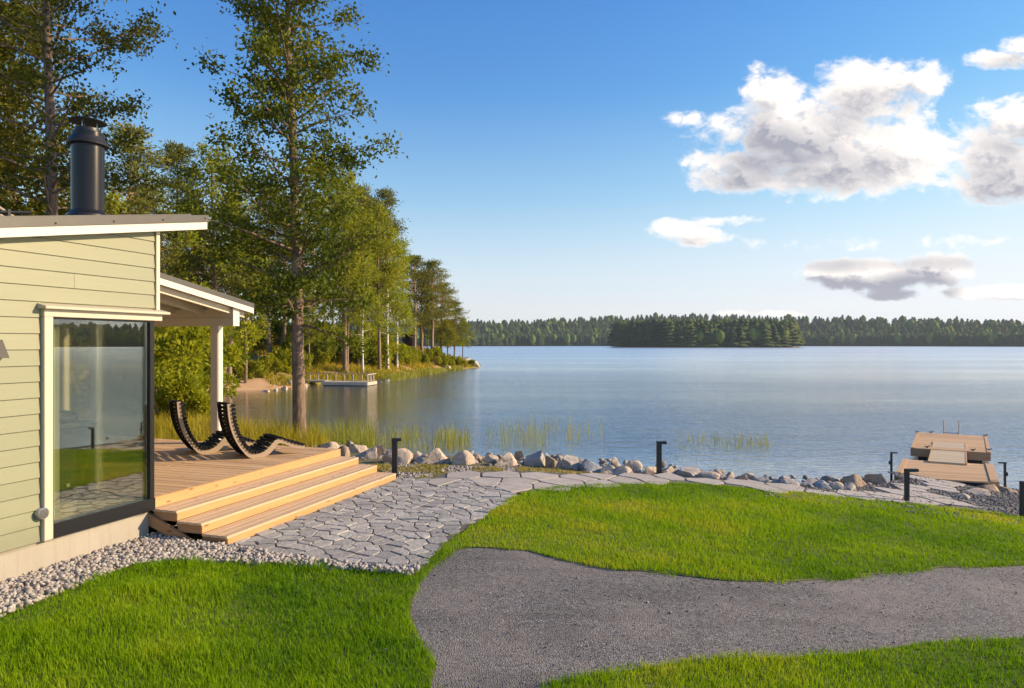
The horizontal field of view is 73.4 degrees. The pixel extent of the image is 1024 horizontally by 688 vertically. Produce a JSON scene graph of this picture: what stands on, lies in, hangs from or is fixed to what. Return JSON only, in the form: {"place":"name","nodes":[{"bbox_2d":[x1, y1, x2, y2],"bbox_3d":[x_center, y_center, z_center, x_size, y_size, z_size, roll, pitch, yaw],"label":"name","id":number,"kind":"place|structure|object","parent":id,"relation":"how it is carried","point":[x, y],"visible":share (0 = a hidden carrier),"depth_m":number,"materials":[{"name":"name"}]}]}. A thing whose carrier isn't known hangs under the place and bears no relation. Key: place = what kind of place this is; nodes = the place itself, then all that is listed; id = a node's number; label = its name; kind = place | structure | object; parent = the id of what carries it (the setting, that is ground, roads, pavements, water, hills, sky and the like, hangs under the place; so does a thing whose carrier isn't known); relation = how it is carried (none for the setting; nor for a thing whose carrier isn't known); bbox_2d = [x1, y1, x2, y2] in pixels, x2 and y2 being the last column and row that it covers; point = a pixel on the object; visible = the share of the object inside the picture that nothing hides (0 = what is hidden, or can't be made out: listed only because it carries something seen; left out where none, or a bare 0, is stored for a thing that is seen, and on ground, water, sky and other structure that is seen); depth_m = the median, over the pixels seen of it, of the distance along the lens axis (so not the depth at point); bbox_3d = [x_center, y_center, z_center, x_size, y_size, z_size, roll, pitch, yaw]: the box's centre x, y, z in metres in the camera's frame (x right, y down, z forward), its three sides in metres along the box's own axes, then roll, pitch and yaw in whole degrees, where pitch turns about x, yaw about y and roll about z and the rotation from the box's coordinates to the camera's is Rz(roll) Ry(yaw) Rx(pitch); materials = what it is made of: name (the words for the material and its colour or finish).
{"place":"outdoors","nodes":[
{"label":"outdoors","id":0,"kind":"place"},
{"bbox_2d":[59,410,79,422],"bbox_3d":[-5.238,0.847,7.941,0.400,0.168,0.440,0,0,0],"label":"pillow","id":1,"kind":"object","parent":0,"point":[65,416],"visible":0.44,"depth_m":7.89,"materials":[{"name":"grey fabric"}]},
{"bbox_2d":[59,419,90,501],"bbox_3d":[-5.244,1.340,7.954,0.560,0.880,0.540,0,0,18],"label":"sofa","id":2,"kind":"object","parent":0,"point":[73,438],"visible":0.35,"depth_m":7.84,"materials":[{"name":"metal"}]},
{"bbox_2d":[154,405,333,446],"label":"tall grass","id":3,"kind":"structure","parent":0,"point":[200,430],"depth_m":15.64,"materials":[{"name":"green plant"}]},
{"bbox_2d":[0,480,1023,687],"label":"lawn ground","id":4,"kind":"structure","parent":0,"point":[817,577],"depth_m":6.89,"materials":[{"name":"plant"}]},
{"bbox_2d":[0,525,419,617],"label":"pebbles","id":5,"kind":"object","parent":4,"relation":"on","point":[56,577],"visible":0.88,"depth_m":7.01,"materials":[{"name":"grey gravel"}]},
{"bbox_2d":[346,481,1019,687],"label":"edge grass","id":6,"kind":"structure","parent":4,"relation":"on","point":[826,579],"depth_m":6.89,"materials":[{"name":"green plant"}]},
{"bbox_2d":[0,0,1023,325],"label":"sky","id":7,"kind":"structure","parent":0,"point":[569,159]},
{"bbox_2d":[163,332,1006,540],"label":"ground","id":8,"kind":"structure","parent":0,"point":[257,383],"depth_m":48.57,"materials":[{"name":"soil"}]},
{"bbox_2d":[0,0,80,215],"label":"alder tree","id":9,"kind":"object","parent":8,"relation":"on","point":[19,43],"visible":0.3,"depth_m":19.21,"materials":[{"name":"green plant"}]},
{"bbox_2d":[0,0,121,215],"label":"alder tree","id":10,"kind":"object","parent":8,"relation":"on","point":[31,116],"visible":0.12,"depth_m":20.74,"materials":[{"name":"green plant"}]},
{"bbox_2d":[0,0,178,215],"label":"alder tree","id":11,"kind":"object","parent":8,"relation":"on","point":[51,167],"visible":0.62,"depth_m":16.54,"materials":[{"name":"green plant"}]},
{"bbox_2d":[105,187,128,214],"bbox_3d":[-22.381,-3.412,38.077,5.276,11.227,4.860,0,0,26],"label":"broadleaf tree","id":12,"kind":"object","parent":8,"relation":"on","point":[118,201],"visible":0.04,"depth_m":37.73,"materials":[{"name":"green plant"}]},
{"bbox_2d":[0,116,253,581],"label":"house","id":13,"kind":"structure","parent":8,"relation":"on","point":[96,282],"depth_m":7.43,"materials":[{"name":"paint"}]},
{"bbox_2d":[54,319,58,516],"bbox_3d":[-4.757,0.743,7.043,0.070,2.085,0.200,0,0,18],"label":"curtain","id":14,"kind":"object","parent":13,"relation":"hanging from","point":[56,417],"visible":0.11,"depth_m":7.12,"materials":[{"name":"grey fabric"}]},
{"bbox_2d":[37,303,169,540],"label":"window","id":15,"kind":"structure","parent":13,"relation":"in","point":[106,354],"depth_m":7.63,"materials":[{"name":"clear glass"}]},
{"bbox_2d":[101,116,201,275],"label":"pine tree","id":16,"kind":"object","parent":8,"relation":"on","point":[136,158],"visible":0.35,"depth_m":44.15,"materials":[{"name":"green plant"}]},
{"bbox_2d":[134,139,223,338],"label":"pine tree","id":17,"kind":"object","parent":8,"relation":"on","point":[179,152],"visible":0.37,"depth_m":49.51,"materials":[{"name":"green plant"}]},
{"bbox_2d":[154,326,210,417],"bbox_3d":[-10.819,0.626,20.244,5.056,3.766,3.136,0,0,24],"label":"shrub","id":18,"kind":"object","parent":8,"relation":"on","point":[160,354],"visible":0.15,"depth_m":20.11,"materials":[{"name":"green plant"}]},
{"bbox_2d":[154,359,210,420],"bbox_3d":[-9.594,1.424,19.139,2.195,2.067,1.932,0,0,-31],"label":"shrub","id":19,"kind":"object","parent":8,"relation":"on","point":[194,399],"visible":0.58,"depth_m":18.85,"materials":[{"name":"green plant"}]},
{"bbox_2d":[154,326,210,392],"bbox_3d":[-12.167,0.386,23.387,3.618,4.346,5.834,0,0,-9],"label":"shrub","id":20,"kind":"object","parent":8,"relation":"on","point":[194,333],"visible":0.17,"depth_m":23.75,"materials":[{"name":"green plant"}]},
{"bbox_2d":[173,227,230,294],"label":"pine tree","id":21,"kind":"object","parent":8,"relation":"on","point":[190,250],"visible":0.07,"depth_m":51.48,"materials":[{"name":"green plant"}]},
{"bbox_2d":[178,326,229,393],"bbox_3d":[-13.365,0.646,26.734,4.380,4.685,4.976,0,0,-28],"label":"shrub","id":22,"kind":"object","parent":8,"relation":"on","point":[207,369],"visible":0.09,"depth_m":26.04,"materials":[{"name":"green plant"}]},
{"bbox_2d":[175,326,249,369],"bbox_3d":[-17.997,0.611,37.536,6.147,5.788,5.410,0,0,38],"label":"shrub","id":23,"kind":"object","parent":8,"relation":"on","point":[244,358],"visible":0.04,"depth_m":37.51,"materials":[{"name":"green plant"}]},
{"bbox_2d":[158,134,274,293],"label":"broadleaf tree","id":24,"kind":"object","parent":8,"relation":"on","point":[215,194],"visible":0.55,"depth_m":48.43,"materials":[{"name":"green plant"}]},
{"bbox_2d":[188,191,277,382],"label":"pine tree","id":25,"kind":"object","parent":8,"relation":"on","point":[229,370],"visible":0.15,"depth_m":49.68,"materials":[{"name":"green plant"}]},
{"bbox_2d":[207,320,262,415],"bbox_3d":[-14.462,1.184,30.473,3.860,4.635,6.222,0,0,34],"label":"shrub","id":26,"kind":"object","parent":8,"relation":"on","point":[233,353],"visible":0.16,"depth_m":31.75,"materials":[{"name":"green plant"}]},
{"bbox_2d":[218,251,272,382],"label":"broadleaf tree","id":27,"kind":"object","parent":8,"relation":"on","point":[247,316],"visible":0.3,"depth_m":50.20,"materials":[{"name":"green plant"}]},
{"bbox_2d":[238,360,265,379],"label":"shrub","id":28,"kind":"object","parent":8,"relation":"on","point":[254,365],"visible":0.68,"depth_m":51.65,"materials":[{"name":"green plant"}]},
{"bbox_2d":[237,320,276,351],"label":"shrub","id":29,"kind":"object","parent":8,"relation":"on","point":[263,339],"visible":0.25,"depth_m":65.61,"materials":[{"name":"green plant"}]},
{"bbox_2d":[234,187,290,354],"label":"pine tree","id":30,"kind":"object","parent":8,"relation":"on","point":[268,267],"visible":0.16,"depth_m":59.84,"materials":[{"name":"green plant"}]},
{"bbox_2d":[254,355,276,374],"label":"shrub","id":31,"kind":"object","parent":8,"relation":"on","point":[268,365],"visible":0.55,"depth_m":53.77,"materials":[{"name":"green plant"}]},
{"bbox_2d":[148,438,395,543],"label":"wooden deck","id":32,"kind":"structure","parent":8,"relation":"on","point":[196,488],"depth_m":9.48,"materials":[{"name":"brown wood"}]},
{"bbox_2d":[169,399,254,453],"bbox_3d":[-5.044,1.361,11.575,1.226,0.875,0.620,0,0,-38],"label":"sun lounger","id":33,"kind":"object","parent":32,"relation":"on","point":[189,441],"visible":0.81,"depth_m":11.35,"materials":[{"name":"black wood"}]},
{"bbox_2d":[217,401,304,457],"bbox_3d":[-4.074,1.361,11.175,1.226,0.875,0.620,0,0,-38],"label":"sun lounger","id":34,"kind":"object","parent":32,"relation":"on","point":[236,441],"visible":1,"depth_m":10.99,"materials":[{"name":"black wood"}]},
{"bbox_2d":[261,319,291,345],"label":"shrub","id":35,"kind":"object","parent":8,"relation":"on","point":[278,329],"visible":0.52,"depth_m":69.56,"materials":[{"name":"green plant"}]},
{"bbox_2d":[261,352,291,373],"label":"shrub","id":36,"kind":"object","parent":8,"relation":"on","point":[281,365],"visible":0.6,"depth_m":54.79,"materials":[{"name":"green plant"}]},
{"bbox_2d":[270,342,291,366],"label":"shrub","id":37,"kind":"object","parent":8,"relation":"on","point":[275,351],"visible":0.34,"depth_m":56.17,"materials":[{"name":"green plant"}]},
{"bbox_2d":[262,194,311,343],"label":"pine tree","id":38,"kind":"object","parent":8,"relation":"on","point":[284,325],"visible":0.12,"depth_m":61.41,"materials":[{"name":"green plant"}]},
{"bbox_2d":[165,0,409,442],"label":"alder tree","id":39,"kind":"object","parent":8,"relation":"on","point":[266,43],"visible":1,"depth_m":15.77,"materials":[{"name":"green plant"}]},
{"bbox_2d":[276,348,313,373],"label":"shrub","id":40,"kind":"object","parent":8,"relation":"on","point":[308,361],"visible":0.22,"depth_m":56.88,"materials":[{"name":"green plant"}]},
{"bbox_2d":[279,336,321,368],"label":"shrub","id":41,"kind":"object","parent":8,"relation":"on","point":[313,350],"visible":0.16,"depth_m":60.16,"materials":[{"name":"green plant"}]},
{"bbox_2d":[288,293,326,368],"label":"broadleaf tree","id":42,"kind":"object","parent":8,"relation":"on","point":[313,332],"visible":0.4,"depth_m":57.91,"materials":[{"name":"green plant"}]},
{"bbox_2d":[304,333,337,364],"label":"shrub","id":43,"kind":"object","parent":8,"relation":"on","point":[323,356],"visible":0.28,"depth_m":61.43,"materials":[{"name":"green plant"}]},
{"bbox_2d":[303,196,379,363],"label":"pine tree","id":44,"kind":"object","parent":8,"relation":"on","point":[337,275],"visible":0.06,"depth_m":63.83,"materials":[{"name":"green plant"}]},
{"bbox_2d":[303,165,390,372],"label":"broadleaf tree","id":45,"kind":"object","parent":8,"relation":"on","point":[361,248],"visible":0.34,"depth_m":59.86,"materials":[{"name":"green plant"}]},
{"bbox_2d":[327,251,373,372],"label":"broadleaf tree","id":46,"kind":"object","parent":8,"relation":"on","point":[351,316],"visible":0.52,"depth_m":59.98,"materials":[{"name":"green plant"}]},
{"bbox_2d":[330,335,371,363],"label":"shrub","id":47,"kind":"object","parent":8,"relation":"on","point":[338,357],"visible":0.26,"depth_m":65.20,"materials":[{"name":"green plant"}]},
{"bbox_2d":[223,328,479,387],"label":"meadow grass","id":48,"kind":"structure","parent":8,"relation":"on","point":[354,367],"depth_m":61.56,"materials":[{"name":"green plant"}]},
{"bbox_2d":[334,250,394,371],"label":"birch tree","id":49,"kind":"object","parent":8,"relation":"on","point":[365,266],"visible":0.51,"depth_m":62.16,"materials":[{"name":"green plant"}]},
{"bbox_2d":[339,182,395,366],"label":"pine tree","id":50,"kind":"object","parent":8,"relation":"on","point":[366,201],"visible":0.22,"depth_m":65.86,"materials":[{"name":"green plant"}]},
{"bbox_2d":[355,333,385,366],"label":"shrub","id":51,"kind":"object","parent":8,"relation":"on","point":[375,357],"visible":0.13,"depth_m":67.37,"materials":[{"name":"green plant"}]},
{"bbox_2d":[233,478,517,571],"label":"stone patio","id":52,"kind":"structure","parent":8,"relation":"on","point":[428,513],"depth_m":8.59,"materials":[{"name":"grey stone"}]},
{"bbox_2d":[364,336,394,369],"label":"shrub","id":53,"kind":"object","parent":8,"relation":"on","point":[390,350],"visible":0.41,"depth_m":68.14,"materials":[{"name":"green plant"}]},
{"bbox_2d":[359,199,413,369],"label":"broadleaf tree","id":54,"kind":"object","parent":8,"relation":"on","point":[390,249],"visible":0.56,"depth_m":65.95,"materials":[{"name":"green plant"}]},
{"bbox_2d":[364,185,412,321],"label":"pine tree","id":55,"kind":"object","parent":8,"relation":"on","point":[383,193],"visible":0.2,"depth_m":75.29,"materials":[{"name":"green plant"}]},
{"bbox_2d":[366,226,421,369],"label":"birch tree","id":56,"kind":"object","parent":8,"relation":"on","point":[396,297],"visible":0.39,"depth_m":67.81,"materials":[{"name":"green plant"}]},
{"bbox_2d":[381,337,410,363],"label":"shrub","id":57,"kind":"object","parent":8,"relation":"on","point":[403,354],"visible":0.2,"depth_m":72.05,"materials":[{"name":"green plant"}]},
{"bbox_2d":[371,234,421,368],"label":"birch tree","id":58,"kind":"object","parent":8,"relation":"on","point":[395,322],"visible":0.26,"depth_m":71.89,"materials":[{"name":"green plant"}]},
{"bbox_2d":[392,438,401,476],"bbox_3d":[-1.995,1.990,11.826,0.187,0.740,0.144,0,0,0],"label":"bollard light","id":59,"kind":"object","parent":8,"relation":"on","point":[395,441],"visible":0.74,"depth_m":11.78,"materials":[{"name":"grey metal"}]},
{"bbox_2d":[383,448,413,463],"bbox_3d":[-2.205,2.299,13.336,0.610,0.529,0.510,-2,0,-11],"label":"boulder","id":60,"kind":"object","parent":8,"relation":"on","point":[405,455],"visible":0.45,"depth_m":13.23,"materials":[{"name":"grey stone"}]},
{"bbox_2d":[388,253,438,347],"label":"pine tree","id":61,"kind":"object","parent":8,"relation":"on","point":[418,262],"visible":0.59,"depth_m":83.53,"materials":[{"name":"green plant"}]},
{"bbox_2d":[378,365,462,380],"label":"shore reeds","id":62,"kind":"object","parent":8,"relation":"on","point":[415,372],"visible":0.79,"depth_m":69.06,"materials":[{"name":"green plant"}]},
{"bbox_2d":[400,273,445,354],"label":"pine tree","id":63,"kind":"object","parent":8,"relation":"on","point":[424,326],"visible":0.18,"depth_m":87.79,"materials":[{"name":"green plant"}]},
{"bbox_2d":[408,258,458,363],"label":"pine tree","id":64,"kind":"object","parent":8,"relation":"on","point":[433,265],"visible":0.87,"depth_m":85.69,"materials":[{"name":"green plant"}]},
{"bbox_2d":[422,448,446,463],"bbox_3d":[-1.450,2.341,13.319,0.645,0.638,0.438,-7,-1,4],"label":"boulder","id":65,"kind":"object","parent":8,"relation":"on","point":[436,455],"visible":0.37,"depth_m":13.26,"materials":[{"name":"grey stone"}]},
{"bbox_2d":[425,346,449,365],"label":"shrub","id":66,"kind":"object","parent":8,"relation":"on","point":[441,356],"visible":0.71,"depth_m":85.91,"materials":[{"name":"green plant"}]},
{"bbox_2d":[418,281,469,351],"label":"pine tree","id":67,"kind":"object","parent":8,"relation":"on","point":[441,329],"visible":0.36,"depth_m":89.68,"materials":[{"name":"green plant"}]},
{"bbox_2d":[434,319,465,353],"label":"broadleaf tree","id":68,"kind":"object","parent":8,"relation":"on","point":[447,328],"visible":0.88,"depth_m":89.55,"materials":[{"name":"green plant"}]},
{"bbox_2d":[444,301,472,355],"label":"pine tree","id":69,"kind":"object","parent":8,"relation":"on","point":[460,315],"visible":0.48,"depth_m":91.55,"materials":[{"name":"green plant"}]},
{"bbox_2d":[452,450,474,464],"bbox_3d":[-0.947,2.345,13.291,0.533,0.604,0.510,-5,0,-2],"label":"boulder","id":70,"kind":"object","parent":8,"relation":"on","point":[464,457],"visible":0.41,"depth_m":13.12,"materials":[{"name":"grey stone"}]},
{"bbox_2d":[451,319,475,358],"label":"broadleaf tree","id":71,"kind":"object","parent":8,"relation":"on","point":[466,335],"visible":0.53,"depth_m":93.94,"materials":[{"name":"green plant"}]},
{"bbox_2d":[373,464,617,477],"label":"shore stones","id":72,"kind":"object","parent":8,"relation":"on","point":[450,468],"visible":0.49,"depth_m":12.44,"materials":[{"name":"grey stone"}]},
{"bbox_2d":[368,462,608,478],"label":"bank weeds","id":73,"kind":"object","parent":72,"relation":"on","point":[445,465],"visible":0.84,"depth_m":12.46,"materials":[{"name":"green plant"}]},
{"bbox_2d":[494,452,517,465],"bbox_3d":[-0.070,2.327,13.066,0.547,0.521,0.435,-1,0,4],"label":"boulder","id":74,"kind":"object","parent":8,"relation":"on","point":[508,458],"visible":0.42,"depth_m":13.00,"materials":[{"name":"grey stone"}]},
{"bbox_2d":[523,451,544,465],"bbox_3d":[0.405,2.404,13.229,0.595,0.686,0.465,0,0,43],"label":"boulder","id":75,"kind":"object","parent":8,"relation":"on","point":[537,458],"visible":0.41,"depth_m":13.11,"materials":[{"name":"grey stone"}]},
{"bbox_2d":[561,455,580,468],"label":"boulder","id":76,"kind":"object","parent":8,"relation":"on","point":[568,462],"visible":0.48,"depth_m":12.90,"materials":[{"name":"grey stone"}]},
{"bbox_2d":[578,459,601,471],"bbox_3d":[1.478,2.414,12.821,0.459,0.562,0.550,0,0,-27],"label":"boulder","id":77,"kind":"object","parent":8,"relation":"on","point":[587,464],"visible":0.49,"depth_m":12.70,"materials":[{"name":"grey stone"}]},
{"bbox_2d":[307,441,873,490],"bbox_3d":[1.330,2.544,13.740,12.383,0.747,2.764,0,0,6],"label":"shore rubble","id":78,"kind":"object","parent":8,"relation":"on","point":[602,462],"visible":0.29,"depth_m":13.30,"materials":[{"name":"grey stone"}]},
{"bbox_2d":[675,467,700,477],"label":"boulder","id":79,"kind":"object","parent":8,"relation":"on","point":[693,472],"visible":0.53,"depth_m":12.80,"materials":[{"name":"grey stone"}]},
{"bbox_2d":[425,471,986,507],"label":"flagstone path","id":80,"kind":"structure","parent":8,"relation":"on","point":[525,481],"depth_m":11.88,"materials":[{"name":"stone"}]},
{"bbox_2d":[655,441,666,473],"bbox_3d":[2.737,2.138,12.640,0.203,0.700,0.136,0,0,0],"label":"bollard light","id":81,"kind":"object","parent":80,"relation":"on","point":[659,457],"visible":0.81,"depth_m":12.60,"materials":[{"name":"grey metal"}]},
{"bbox_2d":[904,468,918,500],"bbox_3d":[6.858,2.475,11.818,0.242,0.660,0.104,0,0,0],"label":"bollard light","id":82,"kind":"object","parent":80,"relation":"on","point":[907,471],"visible":0.82,"depth_m":11.79,"materials":[{"name":"grey metal"}]},
{"bbox_2d":[839,473,866,486],"bbox_3d":[6.665,2.769,13.334,0.496,0.520,0.385,-9,0,2],"label":"boulder","id":83,"kind":"object","parent":8,"relation":"on","point":[856,480],"visible":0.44,"depth_m":13.30,"materials":[{"name":"grey stone"}]},
{"bbox_2d":[864,474,887,484],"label":"boulder","id":84,"kind":"object","parent":8,"relation":"on","point":[874,479],"visible":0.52,"depth_m":13.73,"materials":[{"name":"grey stone"}]},
{"bbox_2d":[764,471,1023,523],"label":"shore gravel","id":85,"kind":"structure","parent":8,"relation":"on","point":[983,506],"depth_m":12.71,"materials":[{"name":"grey stone"}]},
{"bbox_2d":[1019,481,1023,516],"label":"bollard light","id":86,"kind":"object","parent":8,"relation":"on","point":[1021,498],"visible":0.74,"depth_m":11.40,"materials":[{"name":"grey metal"}]},
{"bbox_2d":[205,346,1023,488],"bbox_3d":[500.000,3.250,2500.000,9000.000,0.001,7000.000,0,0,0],"label":"lake water","id":87,"kind":"structure","parent":0,"point":[838,412],"depth_m":36.92,"materials":[{"name":"blue liquid"}]},
{"bbox_2d":[239,407,382,448],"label":"reeds","id":88,"kind":"object","parent":87,"relation":"in","point":[341,436],"visible":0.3,"depth_m":22.09,"materials":[{"name":"green plant"}]},
{"bbox_2d":[306,373,376,385],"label":"pier","id":89,"kind":"structure","parent":87,"relation":"in","point":[326,382],"depth_m":54.06,"materials":[{"name":"grey wood"}]},
{"bbox_2d":[359,421,473,451],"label":"reeds","id":90,"kind":"object","parent":87,"relation":"in","point":[450,439],"visible":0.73,"depth_m":22.04,"materials":[{"name":"green plant"}]},
{"bbox_2d":[486,410,602,448],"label":"sparse reeds","id":91,"kind":"object","parent":87,"relation":"in","point":[535,433],"visible":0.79,"depth_m":23.53,"materials":[{"name":"green plant"}]},
{"bbox_2d":[676,429,772,448],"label":"sparse reeds","id":92,"kind":"object","parent":87,"relation":"in","point":[714,437],"visible":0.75,"depth_m":22.33,"materials":[{"name":"green plant"}]},
{"bbox_2d":[894,431,999,486],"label":"jetty","id":93,"kind":"object","parent":87,"relation":"on","point":[955,458],"visible":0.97,"depth_m":17.53,"materials":[{"name":"brown wood"}]},
{"bbox_2d":[352,530,1023,687],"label":"gravel path","id":94,"kind":"structure","parent":0,"point":[457,659],"depth_m":6.01,"materials":[{"name":"grey gravel"}]},
{"bbox_2d":[615,346,794,346],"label":"island ground","id":95,"kind":"structure","parent":0,"point":[702,346],"depth_m":648.59,"materials":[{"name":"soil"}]},
{"bbox_2d":[660,320,680,345],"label":"conifer tree","id":96,"kind":"object","parent":95,"relation":"on","point":[670,333],"visible":0.98,"depth_m":643.41,"materials":[{"name":"green plant"}]},
{"bbox_2d":[606,318,805,345],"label":"island forest","id":97,"kind":"object","parent":95,"relation":"on","point":[619,333],"visible":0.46,"depth_m":656.74,"materials":[{"name":"green plant"}]},
{"bbox_2d":[416,325,1023,346],"bbox_3d":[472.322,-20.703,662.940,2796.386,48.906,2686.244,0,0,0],"label":"hills","id":98,"kind":"structure","parent":0,"point":[582,327],"depth_m":1032.08,"materials":[{"name":"green plant"}]},
{"bbox_2d":[286,313,1023,345],"bbox_3d":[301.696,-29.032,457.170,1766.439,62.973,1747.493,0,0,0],"label":"forest","id":99,"kind":"object","parent":98,"relation":"on","point":[515,333],"visible":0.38,"depth_m":1088.69,"materials":[{"name":"green plant"}]},
{"bbox_2d":[353,312,1023,343],"bbox_3d":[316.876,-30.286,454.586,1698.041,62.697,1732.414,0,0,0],"label":"birches","id":100,"kind":"object","parent":98,"relation":"on","point":[992,338],"visible":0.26,"depth_m":1064.59,"materials":[{"name":"green plant"}]},
{"bbox_2d":[540,634,1023,687],"bbox_3d":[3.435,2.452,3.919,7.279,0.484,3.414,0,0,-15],"label":"lawn grass","id":101,"kind":"structure","parent":0,"point":[856,662],"depth_m":4.96,"materials":[{"name":"green plant"}]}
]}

